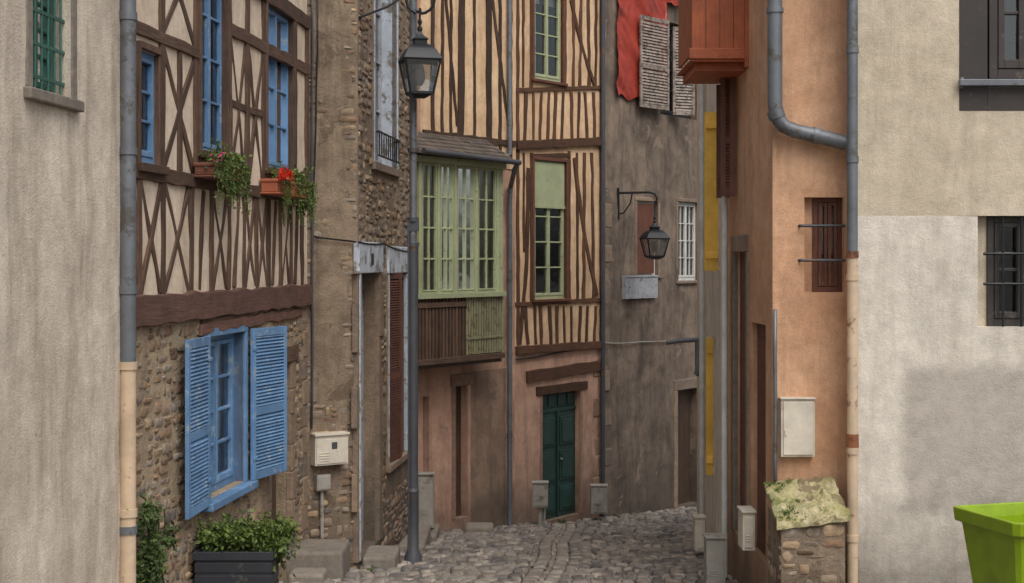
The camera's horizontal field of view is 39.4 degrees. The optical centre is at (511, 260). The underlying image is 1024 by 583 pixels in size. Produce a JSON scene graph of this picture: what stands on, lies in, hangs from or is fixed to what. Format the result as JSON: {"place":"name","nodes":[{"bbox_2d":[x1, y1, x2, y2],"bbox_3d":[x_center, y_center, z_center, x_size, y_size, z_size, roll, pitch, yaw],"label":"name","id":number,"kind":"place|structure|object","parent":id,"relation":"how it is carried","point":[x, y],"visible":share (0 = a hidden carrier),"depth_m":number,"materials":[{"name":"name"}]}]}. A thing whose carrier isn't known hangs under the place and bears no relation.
{"place":"outdoors","nodes":[
{"label":"outdoors","id":0,"kind":"place"},
{"bbox_2d":[423,165,491,291],"bbox_3d":[-0.902,-0.486,22.724,0.018,2.038,2.076,0,0,35],"label":"bay curtain","id":1,"kind":"object","parent":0,"point":[482,226],"visible":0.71,"depth_m":23.27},
{"bbox_2d":[279,506,737,582],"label":"cobblestone road","id":2,"kind":"structure","parent":0,"point":[643,547],"depth_m":18.87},
{"bbox_2d":[136,494,180,582],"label":"climbing plant","id":3,"kind":"object","parent":2,"relation":"on","point":[153,555],"visible":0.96,"depth_m":11.24,"materials":[{"name":"green plant"}]},
{"bbox_2d":[192,508,301,582],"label":"flower planter","id":4,"kind":"object","parent":2,"relation":"on","point":[225,551],"visible":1,"depth_m":12.49,"materials":[{"name":"plastic"}]},
{"bbox_2d":[282,539,349,580],"bbox_3d":[-2.205,3.550,16.075,0.690,0.700,0.750,0,0,0],"label":"stone step","id":5,"kind":"object","parent":2,"relation":"on","point":[332,556],"visible":0.59,"depth_m":15.71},
{"bbox_2d":[362,545,399,568],"bbox_3d":[-1.580,3.860,17.325,0.400,0.680,0.750,0,0,0],"label":"door step","id":6,"kind":"object","parent":2,"relation":"on","point":[384,556],"depth_m":17.06,"materials":[{"name":"stone"}]},
{"bbox_2d":[358,0,408,544],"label":"stone wall","id":7,"kind":"structure","parent":2,"relation":"on","point":[399,522],"depth_m":18.61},
{"bbox_2d":[418,472,434,527],"bbox_3d":[-1.302,3.631,21.689,0.264,0.820,0.222,0,0,0],"label":"utility cabinet","id":8,"kind":"object","parent":2,"relation":"on","point":[426,495],"visible":0.89,"depth_m":21.59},
{"bbox_2d":[470,368,505,526],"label":"plastered wall","id":9,"kind":"structure","parent":2,"relation":"on","point":[487,448],"depth_m":24.12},
{"bbox_2d":[703,533,726,582],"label":"utility cabinet","id":10,"kind":"object","parent":2,"relation":"on","point":[714,557],"visible":1,"depth_m":14.89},
{"bbox_2d":[953,501,1023,582],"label":"lime green planter","id":11,"kind":"object","parent":2,"relation":"on","point":[994,536],"visible":1,"depth_m":11.47,"materials":[{"name":"plastic"}]},
{"bbox_2d":[496,524,651,582],"bbox_3d":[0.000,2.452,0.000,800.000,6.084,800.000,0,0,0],"label":"ground","id":12,"kind":"structure","parent":0,"point":[550,558],"depth_m":18.57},
{"bbox_2d":[136,306,306,582],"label":"rubble wall","id":13,"kind":"structure","parent":12,"relation":"on","point":[174,472],"depth_m":12.07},
{"bbox_2d":[136,307,307,582],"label":"rubble stones","id":14,"kind":"object","parent":13,"relation":"attached to","point":[162,468],"visible":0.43,"depth_m":12.10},
{"bbox_2d":[307,0,357,568],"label":"side facade","id":15,"kind":"structure","parent":12,"relation":"on","point":[336,181],"depth_m":16.74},
{"bbox_2d":[310,0,313,428],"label":"wall cable","id":16,"kind":"object","parent":15,"relation":"attached to","point":[312,232],"depth_m":16.56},
{"bbox_2d":[310,431,349,465],"bbox_3d":[-2.117,2.187,16.628,0.435,0.370,0.165,0,0,-31],"label":"electric meter box","id":17,"kind":"object","parent":15,"relation":"attached to","point":[329,448],"visible":1,"depth_m":16.56,"materials":[{"name":"plastic"}]},
{"bbox_2d":[307,0,356,568],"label":"rubble side","id":18,"kind":"object","parent":15,"relation":"attached to","point":[318,415],"visible":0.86,"depth_m":16.79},
{"bbox_2d":[359,0,441,563],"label":"street lamp","id":19,"kind":"object","parent":12,"relation":"on","point":[419,51],"visible":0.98,"depth_m":17.54,"materials":[{"name":"black metal"}]},
{"bbox_2d":[417,0,417,153],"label":"walls","id":20,"kind":"structure","parent":12,"relation":"on","point":[417,64],"depth_m":22.39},
{"bbox_2d":[418,299,501,369],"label":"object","id":21,"kind":"object","parent":20,"relation":"attached to","point":[459,363],"visible":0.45,"depth_m":22.58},
{"bbox_2d":[442,167,450,289],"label":"glass panes","id":22,"kind":"object","parent":21,"relation":"on","point":[448,230],"visible":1,"depth_m":22.45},
{"bbox_2d":[418,298,504,365],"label":"balustrade slats","id":23,"kind":"object","parent":21,"relation":"attached to","point":[450,330],"visible":0.84,"depth_m":22.34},
{"bbox_2d":[458,168,471,290],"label":"glass panes","id":24,"kind":"object","parent":21,"relation":"on","point":[461,225],"visible":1,"depth_m":22.80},
{"bbox_2d":[466,296,502,354],"bbox_3d":[-0.440,1.052,23.250,0.038,0.919,1.025,0,0,35],"label":"panel","id":25,"kind":"object","parent":21,"relation":"attached to","point":[484,324],"visible":1,"depth_m":23.24,"materials":[{"name":"paint"}]},
{"bbox_2d":[418,0,514,530],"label":"facade","id":26,"kind":"structure","parent":20,"relation":"attached to","point":[434,384],"depth_m":23.24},
{"bbox_2d":[422,162,436,293],"bbox_3d":[-1.291,-0.496,22.035,0.060,2.015,0.398,0,0,35],"label":"bay window","id":27,"kind":"structure","parent":26,"relation":"attached to","point":[434,227],"depth_m":22.03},
{"bbox_2d":[423,385,467,518],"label":"opening reveals","id":28,"kind":"object","parent":26,"relation":"attached to","point":[464,451],"visible":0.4,"depth_m":23.69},
{"bbox_2d":[440,164,453,292],"bbox_3d":[-1.036,-0.496,22.401,0.060,2.015,0.370,0,0,35],"label":"bay window","id":29,"kind":"structure","parent":26,"relation":"attached to","point":[446,290],"depth_m":22.39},
{"bbox_2d":[417,162,502,293],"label":"bay posts","id":30,"kind":"object","parent":26,"relation":"attached to","point":[499,229],"visible":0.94,"depth_m":22.57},
{"bbox_2d":[457,165,474,292],"bbox_3d":[-0.752,-0.496,22.808,0.060,2.015,0.498,0,0,35],"label":"bay window","id":31,"kind":"structure","parent":30,"relation":"attached to","point":[472,229],"depth_m":22.79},
{"bbox_2d":[478,167,495,291],"bbox_3d":[-0.425,-0.496,23.277,0.060,2.015,0.522,0,0,35],"label":"bay window","id":32,"kind":"structure","parent":30,"relation":"attached to","point":[493,258],"depth_m":23.37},
{"bbox_2d":[417,155,506,298],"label":"bay sill and head","id":33,"kind":"structure","parent":26,"relation":"attached to","point":[454,161],"depth_m":22.62},
{"bbox_2d":[450,373,473,519],"bbox_3d":[-0.833,3.050,23.550,0.080,2.374,0.606,0,0,35],"label":"door jamb","id":34,"kind":"object","parent":26,"relation":"attached to","point":[463,379],"depth_m":23.34,"materials":[{"name":"wood"}]},
{"bbox_2d":[417,131,511,158],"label":"bay roof slates","id":35,"kind":"object","parent":26,"relation":"attached to","point":[445,143],"visible":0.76,"depth_m":22.92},
{"bbox_2d":[419,0,515,168],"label":"timber-framed wall","id":36,"kind":"structure","parent":26,"relation":"attached to","point":[424,108],"depth_m":23.71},
{"bbox_2d":[422,0,515,157],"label":"timber frame","id":37,"kind":"object","parent":26,"relation":"attached to","point":[459,107],"visible":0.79,"depth_m":23.51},
{"bbox_2d":[506,0,519,526],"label":"downpipe","id":38,"kind":"object","parent":20,"relation":"attached to","point":[509,269],"visible":0.88,"depth_m":24.49,"materials":[{"name":"metal"}]},
{"bbox_2d":[515,348,600,524],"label":"ground floor wall","id":39,"kind":"structure","parent":12,"relation":"on","point":[527,435],"depth_m":25.29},
{"bbox_2d":[545,390,580,520],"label":"opening reveals","id":40,"kind":"object","parent":39,"relation":"attached to","point":[576,453],"visible":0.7,"depth_m":26.40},
{"bbox_2d":[543,391,575,519],"bbox_3d":[0.810,3.525,25.971,0.080,2.269,1.168,0,0,38],"label":"green door","id":41,"kind":"structure","parent":40,"relation":"attached to","point":[559,429],"depth_m":26.03,"materials":[{"name":"teal paint"}]},
{"bbox_2d":[540,358,600,521],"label":"stone quoins","id":42,"kind":"object","parent":39,"relation":"attached to","point":[597,414],"visible":0.65,"depth_m":26.39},
{"bbox_2d":[535,0,682,295],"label":"walls","id":43,"kind":"structure","parent":12,"relation":"on","point":[540,255],"depth_m":28.54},
{"bbox_2d":[605,0,696,516],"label":"facade","id":44,"kind":"structure","parent":43,"relation":"attached to","point":[651,150],"depth_m":28.14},
{"bbox_2d":[622,275,658,298],"bbox_3d":[2.510,0.519,27.957,0.115,0.447,1.253,0,0,36],"label":"window box","id":45,"kind":"object","parent":44,"relation":"attached to","point":[639,287],"visible":1,"depth_m":27.86,"materials":[{"name":"paint"}]},
{"bbox_2d":[617,188,669,258],"bbox_3d":[2.491,-0.704,27.051,0.965,1.366,0.656,0,0,0],"label":"wall lamp","id":46,"kind":"object","parent":44,"relation":"attached to","point":[654,231],"visible":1,"depth_m":26.98,"materials":[{"name":"black metal"}]},
{"bbox_2d":[616,0,677,102],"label":"red tarpaulin","id":47,"kind":"object","parent":44,"relation":"attached to","point":[630,12],"visible":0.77,"depth_m":27.70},
{"bbox_2d":[605,166,696,507],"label":"stone surrounds","id":48,"kind":"object","parent":44,"relation":"attached to","point":[687,383],"visible":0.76,"depth_m":28.63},
{"bbox_2d":[640,15,694,115],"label":"louvred shutters","id":49,"kind":"object","parent":44,"relation":"attached to","point":[681,103],"visible":0.81,"depth_m":28.27,"materials":[{"name":"grey paint"}]},
{"bbox_2d":[643,22,696,506],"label":"opening reveals","id":50,"kind":"object","parent":44,"relation":"attached to","point":[693,445],"visible":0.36,"depth_m":30.08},
{"bbox_2d":[637,201,654,275],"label":"window","id":51,"kind":"structure","parent":50,"relation":"attached to","point":[654,239],"depth_m":28.47,"materials":[{"name":"white paint"}]},
{"bbox_2d":[637,203,653,273],"bbox_3d":[2.630,-0.433,28.285,0.030,1.385,0.663,0,0,35],"label":"brown shutter","id":52,"kind":"object","parent":51,"relation":"attached to","point":[645,214],"visible":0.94,"depth_m":28.24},
{"bbox_2d":[678,389,689,504],"bbox_3d":[3.469,3.872,29.781,0.040,2.407,0.902,0,0,35],"label":"plank door","id":53,"kind":"structure","parent":50,"relation":"attached to","point":[683,446],"depth_m":29.91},
{"bbox_2d":[678,202,694,280],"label":"window","id":54,"kind":"structure","parent":50,"relation":"attached to","point":[684,205],"depth_m":29.73,"materials":[{"name":"white paint"}]},
{"bbox_2d":[768,506,844,582],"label":"mossy stone wall","id":55,"kind":"structure","parent":12,"relation":"on","point":[833,557],"depth_m":12.75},
{"bbox_2d":[764,476,849,529],"bbox_3d":[2.684,2.212,13.044,0.661,0.377,0.752,0,0,0],"label":"mossy coping","id":56,"kind":"object","parent":55,"relation":"on","point":[815,493],"visible":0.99,"depth_m":12.99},
{"bbox_2d":[782,525,843,582],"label":"front stones","id":57,"kind":"object","parent":55,"relation":"attached to","point":[828,530],"visible":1,"depth_m":12.74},
{"bbox_2d":[846,0,858,582],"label":"downpipe","id":58,"kind":"object","parent":12,"relation":"on","point":[852,279],"visible":1,"depth_m":13.06,"materials":[{"name":"metal"}]},
{"bbox_2d":[858,216,1023,582],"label":"wall","id":59,"kind":"structure","parent":12,"relation":"on","point":[941,403],"depth_m":13.20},
{"bbox_2d":[978,326,1023,326],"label":"opening reveals","id":60,"kind":"object","parent":59,"relation":"attached to","point":[999,326],"visible":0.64,"depth_m":13.27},
{"bbox_2d":[978,216,985,325],"bbox_3d":[4.358,0.101,13.330,0.120,1.025,0.020,0,0,0],"label":"reveal","id":61,"kind":"object","parent":60,"relation":"attached to","point":[981,271],"visible":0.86,"depth_m":13.32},
{"bbox_2d":[986,216,1023,325],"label":"window","id":62,"kind":"structure","parent":60,"relation":"attached to","point":[993,269],"depth_m":13.29,"materials":[{"name":"black metal"}]},
{"bbox_2d":[983,216,1023,326],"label":"window bars","id":63,"kind":"object","parent":59,"relation":"attached to","point":[1021,254],"depth_m":13.21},
{"bbox_2d":[987,0,1023,311],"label":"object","id":64,"kind":"structure","parent":12,"relation":"on","point":[1010,232],"depth_m":16.00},
{"bbox_2d":[766,0,846,150],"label":"roof drainpipe","id":65,"kind":"object","parent":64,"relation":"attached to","point":[780,121],"visible":0.98,"depth_m":13.32,"materials":[{"name":"metal"}]},
{"bbox_2d":[858,0,1023,215],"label":"wall","id":66,"kind":"structure","parent":64,"relation":"attached to","point":[926,147],"depth_m":13.20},
{"bbox_2d":[959,0,1023,110],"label":"dark window boards","id":67,"kind":"object","parent":66,"relation":"attached to","point":[972,39],"depth_m":13.19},
{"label":"rear walls","id":68,"kind":"object","parent":12,"relation":"on","visible":0},
{"bbox_2d":[136,0,306,294],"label":"infill panels","id":69,"kind":"object","parent":68,"relation":"attached to","point":[147,11],"visible":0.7,"depth_m":12.96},
{"bbox_2d":[136,0,309,361],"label":"timber frame","id":70,"kind":"object","parent":68,"relation":"attached to","point":[159,170],"visible":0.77,"depth_m":13.51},
{"bbox_2d":[203,0,221,151],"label":"window","id":71,"kind":"structure","parent":70,"relation":"in","point":[208,61],"depth_m":13.16,"materials":[{"name":"blue paint"}]},
{"bbox_2d":[136,284,311,335],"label":"beam","id":72,"kind":"structure","parent":70,"relation":"attached to","point":[157,309],"depth_m":13.31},
{"bbox_2d":[211,334,289,565],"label":"opening reveals","id":73,"kind":"object","parent":70,"relation":"attached to","point":[281,499],"visible":0.25,"depth_m":14.09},
{"bbox_2d":[201,325,257,511],"bbox_3d":[-2.708,1.432,13.482,0.240,1.630,1.418,0,0,6],"label":"window case","id":74,"kind":"object","parent":73,"relation":"attached to","point":[245,486],"depth_m":14.07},
{"bbox_2d":[211,333,233,492],"bbox_3d":[-2.818,1.437,13.494,0.060,1.480,1.178,0,0,6],"label":"window","id":75,"kind":"structure","parent":74,"relation":"in","point":[222,479],"depth_m":13.70,"materials":[{"name":"blue paint"}]},
{"bbox_2d":[185,326,286,519],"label":"louvred shutters","id":76,"kind":"object","parent":74,"relation":"attached to","point":[268,386],"visible":1,"depth_m":14.13,"materials":[{"name":"blue paint"}]},
{"bbox_2d":[260,160,319,226],"bbox_3d":[-2.357,-0.695,15.286,0.317,0.689,1.614,0,0,6],"label":"window flower pot","id":77,"kind":"object","parent":70,"relation":"attached to","point":[283,184],"depth_m":15.08,"materials":[{"name":"ceramic"}]},
{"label":"opening reveals","id":78,"kind":"object","parent":70,"relation":"attached to","visible":0},
{"bbox_2d":[142,51,153,163],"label":"window","id":79,"kind":"structure","parent":78,"relation":"attached to","point":[148,152],"depth_m":11.63,"materials":[{"name":"blue paint"}]},
{"bbox_2d":[193,137,251,214],"bbox_3d":[-2.626,-0.743,13.013,0.379,0.696,1.296,0,0,0],"label":"window flower pot","id":80,"kind":"object","parent":78,"relation":"attached to","point":[231,175],"depth_m":12.81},
{"bbox_2d":[269,7,287,169],"bbox_3d":[-2.562,-1.827,15.364,0.060,1.723,1.064,0,0,6],"label":"window","id":81,"kind":"structure","parent":78,"relation":"attached to","point":[275,15],"depth_m":15.37,"materials":[{"name":"blue paint"}]},
{"bbox_2d":[269,15,283,163],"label":"glass panes","id":82,"kind":"object","parent":81,"relation":"attached to","point":[280,97],"visible":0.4,"depth_m":15.60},
{"bbox_2d":[264,310,307,549],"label":"quoins","id":83,"kind":"object","parent":68,"relation":"attached to","point":[291,486],"visible":0.52,"depth_m":15.96,"materials":[{"name":"stone"}]},
{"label":"rear walls","id":84,"kind":"object","parent":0,"visible":0},
{"bbox_2d":[728,0,772,582],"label":"side facade","id":85,"kind":"structure","parent":84,"relation":"attached to","point":[750,208],"depth_m":14.42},
{"bbox_2d":[677,0,748,83],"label":"boarded projection","id":86,"kind":"object","parent":85,"relation":"attached to","point":[713,41],"visible":0.93,"depth_m":14.80},
{"bbox_2d":[716,77,734,197],"bbox_3d":[2.325,-1.368,15.633,0.162,1.354,0.457,0,0,-1],"label":"brown shutter","id":87,"kind":"object","parent":85,"relation":"attached to","point":[725,144],"visible":0.92,"depth_m":15.43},
{"bbox_2d":[731,234,749,530],"bbox_3d":[2.447,1.341,15.220,0.073,3.222,1.006,0,0,-1],"label":"door surround","id":88,"kind":"object","parent":85,"relation":"attached to","point":[739,243],"visible":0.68,"depth_m":15.60,"materials":[{"name":"wood"}]},
{"bbox_2d":[737,506,756,550],"bbox_3d":[2.318,2.646,14.139,0.144,0.390,0.322,0,0,0],"label":"electric meter box","id":89,"kind":"object","parent":85,"relation":"attached to","point":[746,528],"visible":1,"depth_m":14.00,"materials":[{"name":"plastic"}]},
{"bbox_2d":[735,252,765,562],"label":"opening reveals","id":90,"kind":"object","parent":85,"relation":"attached to","point":[759,552],"visible":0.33,"depth_m":14.60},
{"bbox_2d":[740,252,765,555],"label":"brown doors","id":91,"kind":"structure","parent":90,"relation":"attached to","point":[761,434],"depth_m":14.45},
{"bbox_2d":[773,0,846,582],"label":"front facade","id":92,"kind":"structure","parent":84,"relation":"attached to","point":[811,344],"depth_m":13.50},
{"bbox_2d":[778,397,815,456],"bbox_3d":[2.680,1.565,13.439,0.334,0.555,0.122,0,0,0],"label":"electric meter box","id":93,"kind":"object","parent":92,"relation":"attached to","point":[796,426],"visible":1,"depth_m":13.39,"materials":[{"name":"plastic"}]},
{"bbox_2d":[804,197,843,291],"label":"opening reveals","id":94,"kind":"object","parent":92,"relation":"attached to","point":[842,236],"visible":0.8,"depth_m":13.55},
{"bbox_2d":[812,198,841,291],"bbox_3d":[2.996,-0.147,13.600,0.273,0.897,0.060,0,0,0],"label":"window","id":95,"kind":"structure","parent":94,"relation":"attached to","point":[820,285],"depth_m":13.58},
{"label":"rear walls","id":96,"kind":"object","parent":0,"visible":0},
{"bbox_2d":[515,0,600,353],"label":"infill panels","id":97,"kind":"object","parent":96,"relation":"attached to","point":[581,150],"visible":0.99,"depth_m":26.15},
{"bbox_2d":[515,0,605,395],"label":"timber frame","id":98,"kind":"object","parent":96,"relation":"attached to","point":[557,346],"visible":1,"depth_m":25.90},
{"bbox_2d":[531,0,567,85],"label":"window case","id":99,"kind":"object","parent":98,"relation":"attached to","point":[534,79],"depth_m":25.81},
{"bbox_2d":[535,0,560,81],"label":"green window","id":100,"kind":"structure","parent":99,"relation":"in","point":[546,76],"depth_m":25.63,"materials":[{"name":"paint"}]},
{"bbox_2d":[532,156,571,302],"bbox_3d":[0.649,-0.548,25.621,0.215,2.577,1.144,0,0,38],"label":"window case","id":101,"kind":"object","parent":98,"relation":"attached to","point":[566,233],"depth_m":25.89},
{"bbox_2d":[535,160,563,298],"bbox_3d":[0.635,-0.542,25.632,0.061,2.469,0.964,0,0,38],"label":"green window","id":102,"kind":"structure","parent":101,"relation":"attached to","point":[547,293],"depth_m":25.65,"materials":[{"name":"paint"}]},
{"bbox_2d":[535,162,564,208],"bbox_3d":[0.668,-1.338,25.606,0.045,0.818,0.924,0,0,38],"label":"roller blind","id":103,"kind":"object","parent":102,"relation":"attached to","point":[549,185],"visible":1,"depth_m":25.60,"materials":[{"name":"fabric"}]},
{"bbox_2d":[601,0,604,516],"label":"downpipe","id":104,"kind":"object","parent":98,"relation":"attached to","point":[603,243],"visible":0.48,"depth_m":26.76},
{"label":"opening reveals","id":105,"kind":"object","parent":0,"visible":0},
{"bbox_2d":[988,0,1023,78],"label":"window","id":106,"kind":"structure","parent":105,"relation":"attached to","point":[1000,66],"depth_m":13.27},
{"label":"rear walls","id":107,"kind":"object","parent":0,"visible":0},
{"bbox_2d":[697,84,720,532],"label":"facade","id":108,"kind":"structure","parent":107,"relation":"attached to","point":[712,326],"depth_m":18.93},
{"bbox_2d":[704,112,717,474],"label":"yellow shutters","id":109,"kind":"object","parent":108,"relation":"attached to","point":[710,231],"visible":0.94,"depth_m":17.21,"materials":[{"name":"paint"}]},
{"bbox_2d":[699,84,727,578],"bbox_3d":[2.506,-0.050,17.962,0.076,9.100,4.770,0,0,5],"label":"downpipe","id":110,"kind":"object","parent":108,"relation":"attached to","point":[724,364],"visible":0.58,"depth_m":15.61,"materials":[{"name":"metal"}]},
{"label":"rear walls","id":111,"kind":"object","parent":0,"visible":0},
{"bbox_2d":[0,0,119,582],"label":"facade","id":112,"kind":"structure","parent":111,"relation":"attached to","point":[59,346],"depth_m":9.81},
{"bbox_2d":[33,0,64,94],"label":"window bars","id":113,"kind":"object","parent":112,"relation":"attached to","point":[41,45],"depth_m":9.70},
{"bbox_2d":[23,0,83,111],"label":"window surround","id":114,"kind":"object","parent":112,"relation":"attached to","point":[38,95],"visible":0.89,"depth_m":9.52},
{"bbox_2d":[56,0,70,97],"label":"opening reveals","id":115,"kind":"object","parent":112,"relation":"attached to","point":[66,45],"depth_m":9.97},
{"bbox_2d":[119,0,137,582],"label":"downpipe","id":116,"kind":"object","parent":112,"relation":"attached to","point":[128,152],"visible":1,"depth_m":10.89,"materials":[{"name":"metal"}]},
{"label":"rear walls","id":117,"kind":"object","parent":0,"visible":0},
{"bbox_2d":[358,0,408,568],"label":"facade","id":118,"kind":"structure","parent":117,"relation":"attached to","point":[397,476],"depth_m":18.70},
{"bbox_2d":[351,0,407,562],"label":"dressed jambs","id":119,"kind":"object","parent":118,"relation":"attached to","point":[393,170],"visible":0.44,"depth_m":18.23,"materials":[{"name":"stone"}]},
{"bbox_2d":[353,0,407,560],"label":"painted lintels","id":120,"kind":"object","parent":118,"relation":"attached to","point":[396,261],"visible":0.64,"depth_m":19.46,"materials":[{"name":"paint"}]},
{"bbox_2d":[361,0,405,557],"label":"opening reveals","id":121,"kind":"object","parent":118,"relation":"attached to","point":[369,411],"visible":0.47,"depth_m":18.24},
{"bbox_2d":[389,273,403,462],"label":"brown shutters","id":122,"kind":"object","parent":121,"relation":"attached to","point":[396,366],"visible":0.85,"depth_m":19.40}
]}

